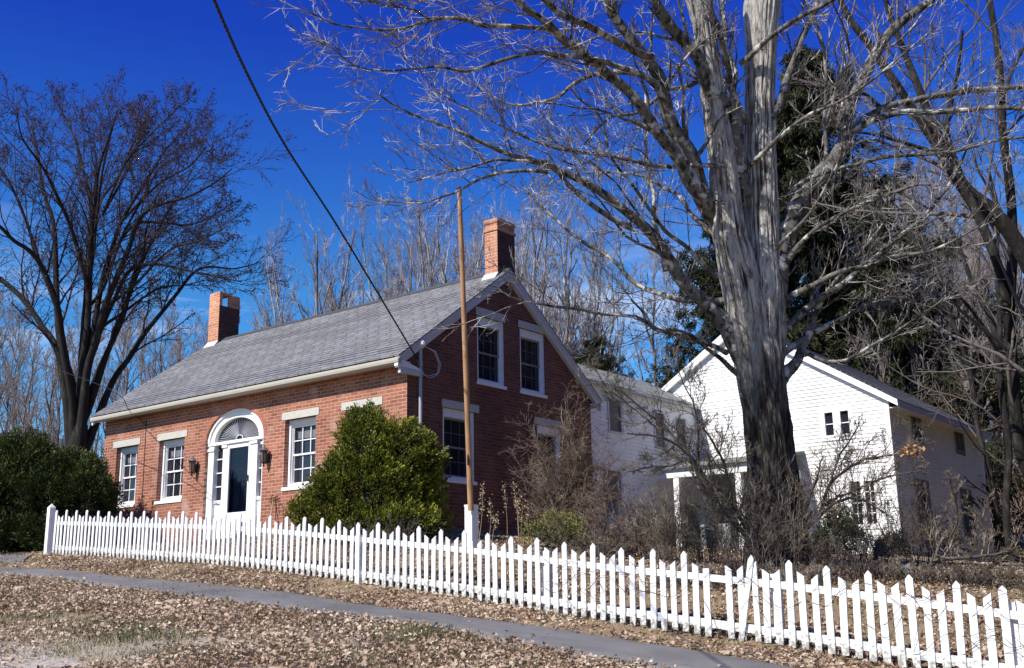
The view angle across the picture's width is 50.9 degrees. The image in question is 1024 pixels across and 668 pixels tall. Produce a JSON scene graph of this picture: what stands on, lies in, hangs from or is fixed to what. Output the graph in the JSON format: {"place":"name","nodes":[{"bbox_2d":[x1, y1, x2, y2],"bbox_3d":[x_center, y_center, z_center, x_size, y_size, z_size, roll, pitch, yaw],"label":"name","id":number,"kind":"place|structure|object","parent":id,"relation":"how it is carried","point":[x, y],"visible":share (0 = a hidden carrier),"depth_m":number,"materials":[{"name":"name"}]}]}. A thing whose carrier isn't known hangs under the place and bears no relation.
{"place":"outdoors","nodes":[
{"label":"outdoors","id":0,"kind":"place"},
{"bbox_2d":[0,567,792,667],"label":"path","id":1,"kind":"structure","parent":0,"point":[627,650],"depth_m":13.22,"materials":[{"name":"concrete"}]},
{"bbox_2d":[0,528,1023,667],"bbox_3d":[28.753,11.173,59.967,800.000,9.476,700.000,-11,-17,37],"label":"ground","id":2,"kind":"structure","parent":0,"point":[750,617],"depth_m":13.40,"materials":[{"name":"brown plant"}]},
{"bbox_2d":[0,290,28,422],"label":"bare tree","id":3,"kind":"object","parent":2,"relation":"on","point":[7,379],"visible":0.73,"depth_m":50.35,"materials":[{"name":"grey wood"}]},
{"bbox_2d":[0,289,30,434],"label":"bare tree","id":4,"kind":"object","parent":2,"relation":"on","point":[8,322],"visible":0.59,"depth_m":62.95,"materials":[{"name":"grey wood"}]},
{"bbox_2d":[0,284,38,432],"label":"bare tree","id":5,"kind":"object","parent":2,"relation":"on","point":[21,343],"visible":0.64,"depth_m":58.56,"materials":[{"name":"grey wood"}]},
{"bbox_2d":[0,311,38,433],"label":"bare tree","id":6,"kind":"object","parent":2,"relation":"on","point":[13,366],"visible":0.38,"depth_m":64.19,"materials":[{"name":"brown plant"}]},
{"bbox_2d":[0,323,42,433],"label":"bare tree","id":7,"kind":"object","parent":2,"relation":"on","point":[8,403],"visible":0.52,"depth_m":63.22,"materials":[{"name":"brown plant"}]},
{"bbox_2d":[0,431,55,553],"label":"evergreen shrub","id":8,"kind":"object","parent":2,"relation":"on","point":[7,509],"visible":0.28,"depth_m":25.16,"materials":[{"name":"green plant"}]},
{"bbox_2d":[5,320,52,434],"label":"bare tree","id":9,"kind":"object","parent":2,"relation":"on","point":[32,364],"visible":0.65,"depth_m":56.36,"materials":[{"name":"brown plant"}]},
{"bbox_2d":[3,332,56,441],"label":"bare tree","id":10,"kind":"object","parent":2,"relation":"on","point":[36,366],"visible":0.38,"depth_m":68.70,"materials":[{"name":"brown plant"}]},
{"bbox_2d":[15,338,67,443],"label":"bare tree","id":11,"kind":"object","parent":2,"relation":"on","point":[51,431],"visible":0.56,"depth_m":48.10,"materials":[{"name":"grey wood"}]},
{"bbox_2d":[5,306,78,444],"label":"bare tree","id":12,"kind":"object","parent":2,"relation":"on","point":[48,404],"visible":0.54,"depth_m":46.22,"materials":[{"name":"brown plant"}]},
{"bbox_2d":[0,424,86,552],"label":"evergreen shrub","id":13,"kind":"object","parent":2,"relation":"on","point":[34,442],"visible":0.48,"depth_m":25.50,"materials":[{"name":"green plant"}]},
{"bbox_2d":[0,639,98,667],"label":"sandy shoulder","id":14,"kind":"object","parent":2,"relation":"on","point":[30,663],"visible":0.62,"depth_m":11.07},
{"bbox_2d":[38,330,88,445],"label":"bare tree","id":15,"kind":"object","parent":2,"relation":"on","point":[58,412],"visible":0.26,"depth_m":56.32,"materials":[{"name":"grey wood"}]},
{"bbox_2d":[9,444,127,550],"bbox_3d":[-10.502,3.970,25.622,2.636,2.748,2.873,-11,-17,37],"label":"evergreen shrub","id":16,"kind":"object","parent":2,"relation":"on","point":[78,473],"visible":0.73,"depth_m":25.20,"materials":[{"name":"green plant"}]},
{"bbox_2d":[47,292,96,423],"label":"bare tree","id":17,"kind":"object","parent":2,"relation":"on","point":[77,322],"visible":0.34,"depth_m":46.24,"materials":[{"name":"grey wood"}]},
{"bbox_2d":[87,348,112,539],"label":"bare tree","id":18,"kind":"object","parent":2,"relation":"on","point":[97,434],"visible":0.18,"depth_m":56.64,"materials":[{"name":"grey wood"}]},
{"bbox_2d":[91,296,141,452],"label":"bare tree","id":19,"kind":"object","parent":2,"relation":"on","point":[123,355],"visible":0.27,"depth_m":57.23,"materials":[{"name":"brown plant"}]},
{"bbox_2d":[94,305,152,433],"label":"bare tree","id":20,"kind":"object","parent":2,"relation":"on","point":[102,426],"visible":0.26,"depth_m":57.31,"materials":[{"name":"brown plant"}]},
{"bbox_2d":[92,295,163,443],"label":"bare tree","id":21,"kind":"object","parent":2,"relation":"on","point":[125,387],"visible":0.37,"depth_m":47.96,"materials":[{"name":"brown plant"}]},
{"bbox_2d":[104,308,173,436],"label":"bare tree","id":22,"kind":"object","parent":2,"relation":"on","point":[142,352],"visible":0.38,"depth_m":52.90,"materials":[{"name":"brown plant"}]},
{"bbox_2d":[0,65,306,513],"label":"elm tree","id":23,"kind":"object","parent":2,"relation":"on","point":[79,395],"visible":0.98,"depth_m":33.80,"materials":[{"name":"brown plant"}]},
{"bbox_2d":[140,276,182,383],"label":"bare tree","id":24,"kind":"object","parent":2,"relation":"on","point":[154,346],"visible":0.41,"depth_m":48.22,"materials":[{"name":"grey wood"}]},
{"bbox_2d":[248,160,406,329],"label":"bare tree","id":25,"kind":"object","parent":2,"relation":"on","point":[342,299],"visible":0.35,"depth_m":49.01,"materials":[{"name":"grey plant"}]},
{"bbox_2d":[90,217,601,544],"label":"brick house","id":26,"kind":"structure","parent":2,"relation":"on","point":[225,404],"depth_m":25.00,"materials":[{"name":"brick"}]},
{"bbox_2d":[116,446,137,507],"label":"window frame","id":27,"kind":"structure","parent":26,"relation":"in","point":[129,455],"depth_m":27.89,"materials":[{"name":"white paint"}]},
{"bbox_2d":[154,438,184,504],"bbox_3d":[-8.311,3.386,26.569,1.100,1.575,0.340,-11,-17,37],"label":"window frame","id":28,"kind":"structure","parent":26,"relation":"in","point":[173,450],"depth_m":26.73,"materials":[{"name":"white paint"}]},
{"bbox_2d":[225,443,250,537],"bbox_3d":[-6.349,3.717,24.862,0.860,2.339,0.100,-11,-17,37],"label":"storm door","id":29,"kind":"structure","parent":26,"relation":"in","point":[232,516],"depth_m":24.88,"materials":[{"name":"white paint"}]},
{"bbox_2d":[230,446,248,512],"bbox_3d":[-6.265,3.746,24.965,0.760,2.330,0.048,-11,-17,37],"label":"front door","id":30,"kind":"structure","parent":26,"relation":"in","point":[240,455],"depth_m":25.09,"materials":[{"name":"blue"}]},
{"bbox_2d":[281,417,315,490],"bbox_3d":[-4.575,2.642,23.731,1.080,1.575,0.340,-11,-17,37],"label":"window frame","id":31,"kind":"structure","parent":26,"relation":"in","point":[302,432],"depth_m":23.89,"materials":[{"name":"white paint"}]},
{"bbox_2d":[416,340,440,463],"bbox_3d":[-1.714,1.871,22.082,0.642,3.560,0.185,10,-17,-38],"label":"service mast","id":32,"kind":"object","parent":26,"relation":"attached to","point":[422,344],"visible":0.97,"depth_m":22.24,"materials":[{"name":"silver metal"}]},
{"bbox_2d":[213,0,417,359],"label":"power cable","id":33,"kind":"object","parent":32,"relation":"attached to","point":[257,94],"visible":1,"depth_m":13.83,"materials":[{"name":"black plastic"}]},
{"bbox_2d":[443,407,476,484],"bbox_3d":[-1.234,2.415,23.017,0.340,1.575,1.110,-11,-17,37],"label":"window frame","id":34,"kind":"structure","parent":26,"relation":"in","point":[453,420],"depth_m":23.05,"materials":[{"name":"white paint"}]},
{"bbox_2d":[477,316,506,389],"bbox_3d":[-0.580,0.443,24.394,0.340,1.573,1.040,-11,-17,37],"label":"window frame","id":35,"kind":"structure","parent":26,"relation":"in","point":[490,355],"depth_m":24.47,"materials":[{"name":"white paint"}]},
{"bbox_2d":[520,328,547,398],"bbox_3d":[0.383,0.716,25.590,0.340,1.573,1.040,-11,-17,37],"label":"window frame","id":36,"kind":"structure","parent":26,"relation":"in","point":[531,343],"depth_m":25.68,"materials":[{"name":"white paint"}]},
{"bbox_2d":[537,425,560,492],"bbox_3d":[0.782,2.986,25.521,0.340,1.575,1.020,-11,-17,37],"label":"window frame","id":37,"kind":"structure","parent":26,"relation":"in","point":[540,428],"depth_m":25.67,"materials":[{"name":"white paint"}]},
{"bbox_2d":[292,218,437,315],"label":"bare tree","id":38,"kind":"object","parent":2,"relation":"on","point":[362,293],"visible":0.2,"depth_m":52.83,"materials":[{"name":"grey plant"}]},
{"bbox_2d":[279,398,456,544],"bbox_3d":[-2.594,2.678,20.381,3.571,2.956,2.661,-11,-17,37],"label":"yew bush","id":39,"kind":"object","parent":2,"relation":"on","point":[391,455],"visible":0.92,"depth_m":19.81,"materials":[{"name":"green plant"}]},
{"bbox_2d":[329,510,427,550],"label":"barberry shrub","id":40,"kind":"object","parent":2,"relation":"on","point":[409,529],"visible":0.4,"depth_m":18.71,"materials":[{"name":"brown plant"}]},
{"bbox_2d":[342,188,484,301],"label":"bare tree","id":41,"kind":"object","parent":2,"relation":"on","point":[386,264],"visible":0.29,"depth_m":54.02,"materials":[{"name":"grey plant"}]},
{"bbox_2d":[372,140,523,298],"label":"bare tree","id":42,"kind":"object","parent":2,"relation":"on","point":[431,256],"visible":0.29,"depth_m":47.49,"materials":[{"name":"grey plant"}]},
{"bbox_2d":[447,212,484,279],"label":"bare tree","id":43,"kind":"object","parent":2,"relation":"on","point":[455,263],"visible":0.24,"depth_m":47.63,"materials":[{"name":"plant"}]},
{"bbox_2d":[456,186,477,547],"bbox_3d":[-0.760,0.630,16.962,0.223,5.689,1.574,-2,-14,6],"label":"flagpole","id":44,"kind":"object","parent":2,"relation":"on","point":[471,518],"visible":0.81,"depth_m":16.92,"materials":[{"name":"brown wood"}]},
{"bbox_2d":[382,158,571,327],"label":"bare tree","id":45,"kind":"object","parent":2,"relation":"on","point":[443,267],"visible":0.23,"depth_m":53.08,"materials":[{"name":"grey plant"}]},
{"bbox_2d":[0,531,1023,667],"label":"fallen leaves","id":46,"kind":"object","parent":2,"relation":"on","point":[182,602],"visible":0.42,"depth_m":13.35,"materials":[{"name":"brown plant"}]},
{"bbox_2d":[431,173,607,354],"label":"bare tree","id":47,"kind":"object","parent":2,"relation":"on","point":[569,320],"visible":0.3,"depth_m":49.89,"materials":[{"name":"grey plant"}]},
{"bbox_2d":[44,504,1023,667],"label":"picket fence","id":48,"kind":"object","parent":2,"relation":"on","point":[1011,611],"visible":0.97,"depth_m":13.92,"materials":[{"name":"paint"}]},
{"bbox_2d":[542,530,1023,656],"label":"fence vines","id":49,"kind":"object","parent":48,"relation":"attached to","point":[799,602],"visible":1,"depth_m":12.17,"materials":[{"name":"brown plant"}]},
{"bbox_2d":[521,246,566,345],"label":"bare tree","id":50,"kind":"object","parent":2,"relation":"on","point":[549,299],"visible":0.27,"depth_m":47.12,"materials":[{"name":"plant"}]},
{"bbox_2d":[517,504,590,551],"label":"juniper bush","id":51,"kind":"object","parent":2,"relation":"on","point":[543,534],"visible":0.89,"depth_m":18.85,"materials":[{"name":"green plant"}]},
{"bbox_2d":[497,198,636,358],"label":"bare tree","id":52,"kind":"object","parent":2,"relation":"on","point":[594,327],"visible":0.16,"depth_m":56.17,"materials":[{"name":"grey plant"}]},
{"bbox_2d":[497,378,637,547],"bbox_3d":[1.057,2.584,21.202,2.711,3.345,2.015,3,-14,-15],"label":"climbing shrub","id":53,"kind":"object","parent":2,"relation":"on","point":[561,495],"visible":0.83,"depth_m":21.00,"materials":[{"name":"brown plant"}]},
{"bbox_2d":[561,195,628,367],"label":"bare tree","id":54,"kind":"object","parent":2,"relation":"on","point":[596,257],"visible":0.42,"depth_m":60.61,"materials":[{"name":"plant"}]},
{"bbox_2d":[540,521,652,558],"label":"bramble shrub","id":55,"kind":"object","parent":2,"relation":"on","point":[610,544],"visible":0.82,"depth_m":18.50,"materials":[{"name":"brown plant"}]},
{"bbox_2d":[572,335,633,377],"bbox_3d":[3.420,3.975,39.136,6.757,8.092,6.378,-11,-17,37],"label":"spruce tree","id":56,"kind":"object","parent":2,"relation":"on","point":[605,365],"visible":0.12,"depth_m":39.46,"materials":[{"name":"green plant"}]},
{"bbox_2d":[581,227,643,375],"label":"bare tree","id":57,"kind":"object","parent":2,"relation":"on","point":[612,325],"visible":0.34,"depth_m":63.52,"materials":[{"name":"plant"}]},
{"bbox_2d":[569,461,675,556],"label":"bramble shrub","id":58,"kind":"object","parent":2,"relation":"on","point":[595,518],"visible":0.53,"depth_m":19.73,"materials":[{"name":"brown plant"}]},
{"bbox_2d":[247,0,1023,565],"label":"maple tree","id":59,"kind":"object","parent":2,"relation":"on","point":[755,248],"visible":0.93,"depth_m":17.07,"materials":[{"name":"grey plant"}]},
{"bbox_2d":[577,364,700,546],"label":"white ell","id":60,"kind":"structure","parent":2,"relation":"on","point":[634,445],"depth_m":30.59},
{"bbox_2d":[601,468,623,515],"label":"window frame","id":61,"kind":"structure","parent":60,"relation":"in","point":[613,482],"depth_m":29.29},
{"bbox_2d":[607,397,623,434],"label":"window frame","id":62,"kind":"structure","parent":60,"relation":"in","point":[612,428],"depth_m":29.87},
{"bbox_2d":[599,206,679,394],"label":"bare tree","id":63,"kind":"object","parent":2,"relation":"on","point":[654,350],"visible":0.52,"depth_m":60.94,"materials":[{"name":"plant"}]},
{"bbox_2d":[616,484,682,559],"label":"bare shrub","id":64,"kind":"object","parent":2,"relation":"on","point":[642,544],"visible":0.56,"depth_m":18.80,"materials":[{"name":"brown plant"}]},
{"bbox_2d":[648,261,690,378],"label":"bare tree","id":65,"kind":"object","parent":2,"relation":"on","point":[677,308],"visible":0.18,"depth_m":66.48,"materials":[{"name":"grey wood"}]},
{"bbox_2d":[634,475,712,561],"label":"bare shrub","id":66,"kind":"object","parent":2,"relation":"on","point":[670,527],"visible":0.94,"depth_m":18.08,"materials":[{"name":"brown plant"}]},
{"bbox_2d":[575,337,777,566],"bbox_3d":[2.802,1.848,16.594,3.514,3.508,2.103,2,-14,-11],"label":"bent shrub","id":67,"kind":"object","parent":2,"relation":"on","point":[699,473],"visible":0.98,"depth_m":16.48,"materials":[{"name":"brown plant"}]},
{"bbox_2d":[669,496,742,563],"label":"bare shrub","id":68,"kind":"object","parent":2,"relation":"on","point":[713,551],"visible":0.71,"depth_m":17.90,"materials":[{"name":"brown plant"}]},
{"bbox_2d":[655,451,804,549],"bbox_3d":[6.274,4.824,30.496,3.160,3.010,3.115,-11,-17,37],"label":"porch","id":69,"kind":"object","parent":2,"relation":"on","point":[668,474],"visible":0.2,"depth_m":30.11,"materials":[{"name":"white paint"}]},
{"bbox_2d":[699,552,766,587],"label":"bramble","id":70,"kind":"object","parent":2,"relation":"on","point":[731,567],"visible":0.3,"depth_m":14.60,"materials":[{"name":"brown plant"}]},
{"bbox_2d":[644,216,835,388],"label":"spruce tree","id":71,"kind":"object","parent":2,"relation":"on","point":[708,280],"visible":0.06,"depth_m":47.40,"materials":[{"name":"green plant"}]},
{"bbox_2d":[700,450,836,570],"bbox_3d":[3.890,2.715,16.549,1.973,1.862,1.545,1,-14,-6],"label":"sucker thicket","id":72,"kind":"object","parent":2,"relation":"on","point":[765,535],"visible":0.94,"depth_m":16.36,"materials":[{"name":"brown plant"}]},
{"bbox_2d":[757,555,844,583],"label":"bramble","id":73,"kind":"object","parent":2,"relation":"on","point":[812,573],"visible":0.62,"depth_m":14.58,"materials":[{"name":"brown plant"}]},
{"bbox_2d":[786,526,845,567],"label":"bare shrub","id":74,"kind":"object","parent":2,"relation":"on","point":[825,554],"visible":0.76,"depth_m":16.69,"materials":[{"name":"brown plant"}]},
{"bbox_2d":[655,334,994,562],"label":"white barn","id":75,"kind":"structure","parent":2,"relation":"on","point":[824,398],"depth_m":31.47,"materials":[{"name":"paint"}]},
{"bbox_2d":[819,404,855,441],"bbox_3d":[9.276,2.534,30.696,0.990,0.980,0.132,-11,-17,37],"label":"window frame","id":76,"kind":"structure","parent":75,"relation":"in","point":[829,416],"depth_m":30.70,"materials":[{"name":"white paint"}]},
{"bbox_2d":[845,474,882,529],"bbox_3d":[9.752,4.658,29.828,0.950,1.490,0.132,-11,-17,37],"label":"window frame","id":77,"kind":"structure","parent":75,"relation":"in","point":[861,476],"depth_m":29.80,"materials":[{"name":"white paint"}]},
{"bbox_2d":[913,478,931,531],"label":"window frame","id":78,"kind":"structure","parent":75,"relation":"in","point":[923,497],"depth_m":30.95,"materials":[{"name":"grey"}]},
{"bbox_2d":[959,488,976,537],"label":"window frame","id":79,"kind":"structure","parent":75,"relation":"in","point":[967,520],"depth_m":34.21,"materials":[{"name":"grey"}]},
{"bbox_2d":[809,501,865,555],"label":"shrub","id":80,"kind":"object","parent":2,"relation":"on","point":[822,532],"visible":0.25,"depth_m":23.86,"materials":[{"name":"green plant"}]},
{"bbox_2d":[655,43,1023,541],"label":"spruce tree","id":81,"kind":"object","parent":2,"relation":"on","point":[792,144],"visible":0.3,"depth_m":44.64,"materials":[{"name":"green plant"}]},
{"bbox_2d":[797,421,891,566],"bbox_3d":[5.378,2.630,17.608,1.568,2.398,1.280,0,-14,-2],"label":"bare shrub","id":82,"kind":"object","parent":2,"relation":"on","point":[835,526],"visible":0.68,"depth_m":17.44,"materials":[{"name":"brown plant"}]},
{"bbox_2d":[803,550,901,581],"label":"bramble","id":83,"kind":"object","parent":2,"relation":"on","point":[858,573],"visible":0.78,"depth_m":14.78,"materials":[{"name":"brown plant"}]},
{"bbox_2d":[792,410,935,534],"bbox_3d":[5.494,2.440,17.375,3.151,2.496,1.724,0,-14,-2],"label":"bent shrub","id":84,"kind":"object","parent":2,"relation":"on","point":[833,477],"visible":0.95,"depth_m":17.22,"materials":[{"name":"brown plant"}]},
{"bbox_2d":[830,523,903,562],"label":"bare shrub","id":85,"kind":"object","parent":2,"relation":"on","point":[878,552],"visible":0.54,"depth_m":19.11,"materials":[{"name":"brown plant"}]},
{"bbox_2d":[846,233,905,385],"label":"bare tree","id":86,"kind":"object","parent":2,"relation":"on","point":[872,336],"visible":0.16,"depth_m":43.74,"materials":[{"name":"grey wood"}]},
{"bbox_2d":[840,236,913,396],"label":"bare tree","id":87,"kind":"object","parent":2,"relation":"on","point":[881,368],"visible":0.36,"depth_m":42.94,"materials":[{"name":"grey wood"}]},
{"bbox_2d":[836,119,937,403],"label":"bare tree","id":88,"kind":"object","parent":2,"relation":"on","point":[909,200],"visible":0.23,"depth_m":44.06,"materials":[{"name":"grey plant"}]},
{"bbox_2d":[843,460,950,565],"bbox_3d":[6.499,3.069,18.473,1.678,1.879,1.334,5,-15,-24],"label":"bare shrub","id":89,"kind":"object","parent":2,"relation":"on","point":[914,521],"visible":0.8,"depth_m":18.43,"materials":[{"name":"brown plant"}]},
{"bbox_2d":[776,0,1023,375],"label":"bare tree","id":90,"kind":"object","parent":2,"relation":"on","point":[1008,230],"visible":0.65,"depth_m":21.88,"materials":[{"name":"grey plant"}]},
{"bbox_2d":[861,554,952,582],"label":"bramble","id":91,"kind":"object","parent":2,"relation":"on","point":[928,574],"visible":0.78,"depth_m":14.93,"materials":[{"name":"brown plant"}]},
{"bbox_2d":[870,181,949,399],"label":"bare tree","id":92,"kind":"object","parent":2,"relation":"on","point":[910,351],"visible":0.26,"depth_m":43.76,"materials":[{"name":"plant"}]},
{"bbox_2d":[869,499,962,562],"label":"bare shrub","id":93,"kind":"object","parent":2,"relation":"on","point":[918,541],"visible":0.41,"depth_m":20.18,"materials":[{"name":"brown plant"}]},
{"bbox_2d":[828,94,1016,562],"bbox_3d":[12.539,-0.080,30.262,7.643,13.552,3.838,11,-18,-42],"label":"bare tree","id":94,"kind":"object","parent":2,"relation":"on","point":[997,332],"visible":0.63,"depth_m":30.30,"materials":[{"name":"grey plant"}]},
{"bbox_2d":[824,216,1023,551],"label":"spruce tree","id":95,"kind":"object","parent":2,"relation":"on","point":[986,415],"depth_m":46.82,"materials":[{"name":"green plant"}]},
{"bbox_2d":[878,135,986,408],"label":"bare tree","id":96,"kind":"object","parent":2,"relation":"on","point":[946,325],"visible":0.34,"depth_m":43.61,"materials":[{"name":"grey plant"}]},
{"bbox_2d":[864,0,1023,476],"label":"bare tree","id":97,"kind":"object","parent":2,"relation":"on","point":[1009,345],"visible":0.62,"depth_m":23.00,"materials":[{"name":"grey plant"}]},
{"bbox_2d":[901,137,1004,424],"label":"bare tree","id":98,"kind":"object","parent":2,"relation":"on","point":[966,382],"visible":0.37,"depth_m":43.46,"materials":[{"name":"plant"}]},
{"bbox_2d":[920,560,998,585],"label":"bramble","id":99,"kind":"object","parent":2,"relation":"on","point":[959,570],"visible":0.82,"depth_m":15.13,"materials":[{"name":"brown plant"}]},
{"bbox_2d":[908,372,1023,552],"bbox_3d":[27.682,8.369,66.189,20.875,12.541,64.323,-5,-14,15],"label":"bare tree","id":100,"kind":"object","parent":2,"relation":"on","point":[1015,466],"visible":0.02,"depth_m":41.88,"materials":[{"name":"plant"}]},
{"bbox_2d":[912,233,1023,562],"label":"bare tree","id":101,"kind":"object","parent":2,"relation":"on","point":[989,472],"visible":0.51,"depth_m":34.34,"materials":[{"name":"grey plant"}]},
{"bbox_2d":[921,467,1023,583],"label":"bent shrub","id":102,"kind":"object","parent":2,"relation":"on","point":[1006,552],"visible":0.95,"depth_m":16.37,"materials":[{"name":"brown plant"}]},
{"bbox_2d":[955,559,1023,589],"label":"bramble","id":103,"kind":"object","parent":2,"relation":"on","point":[1007,578],"visible":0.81,"depth_m":15.10,"materials":[{"name":"brown plant"}]},
{"bbox_2d":[975,224,1023,381],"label":"bare tree","id":104,"kind":"object","parent":2,"relation":"on","point":[1021,299],"visible":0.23,"depth_m":46.43,"materials":[{"name":"plant"}]},
{"bbox_2d":[0,0,1023,458],"label":"sky","id":105,"kind":"structure","parent":0,"point":[85,42],"materials":[{"name":"blue"}]},
{"bbox_2d":[594,501,672,543],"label":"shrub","id":106,"kind":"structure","parent":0,"point":[617,508],"depth_m":26.57,"materials":[{"name":"brown plant"}]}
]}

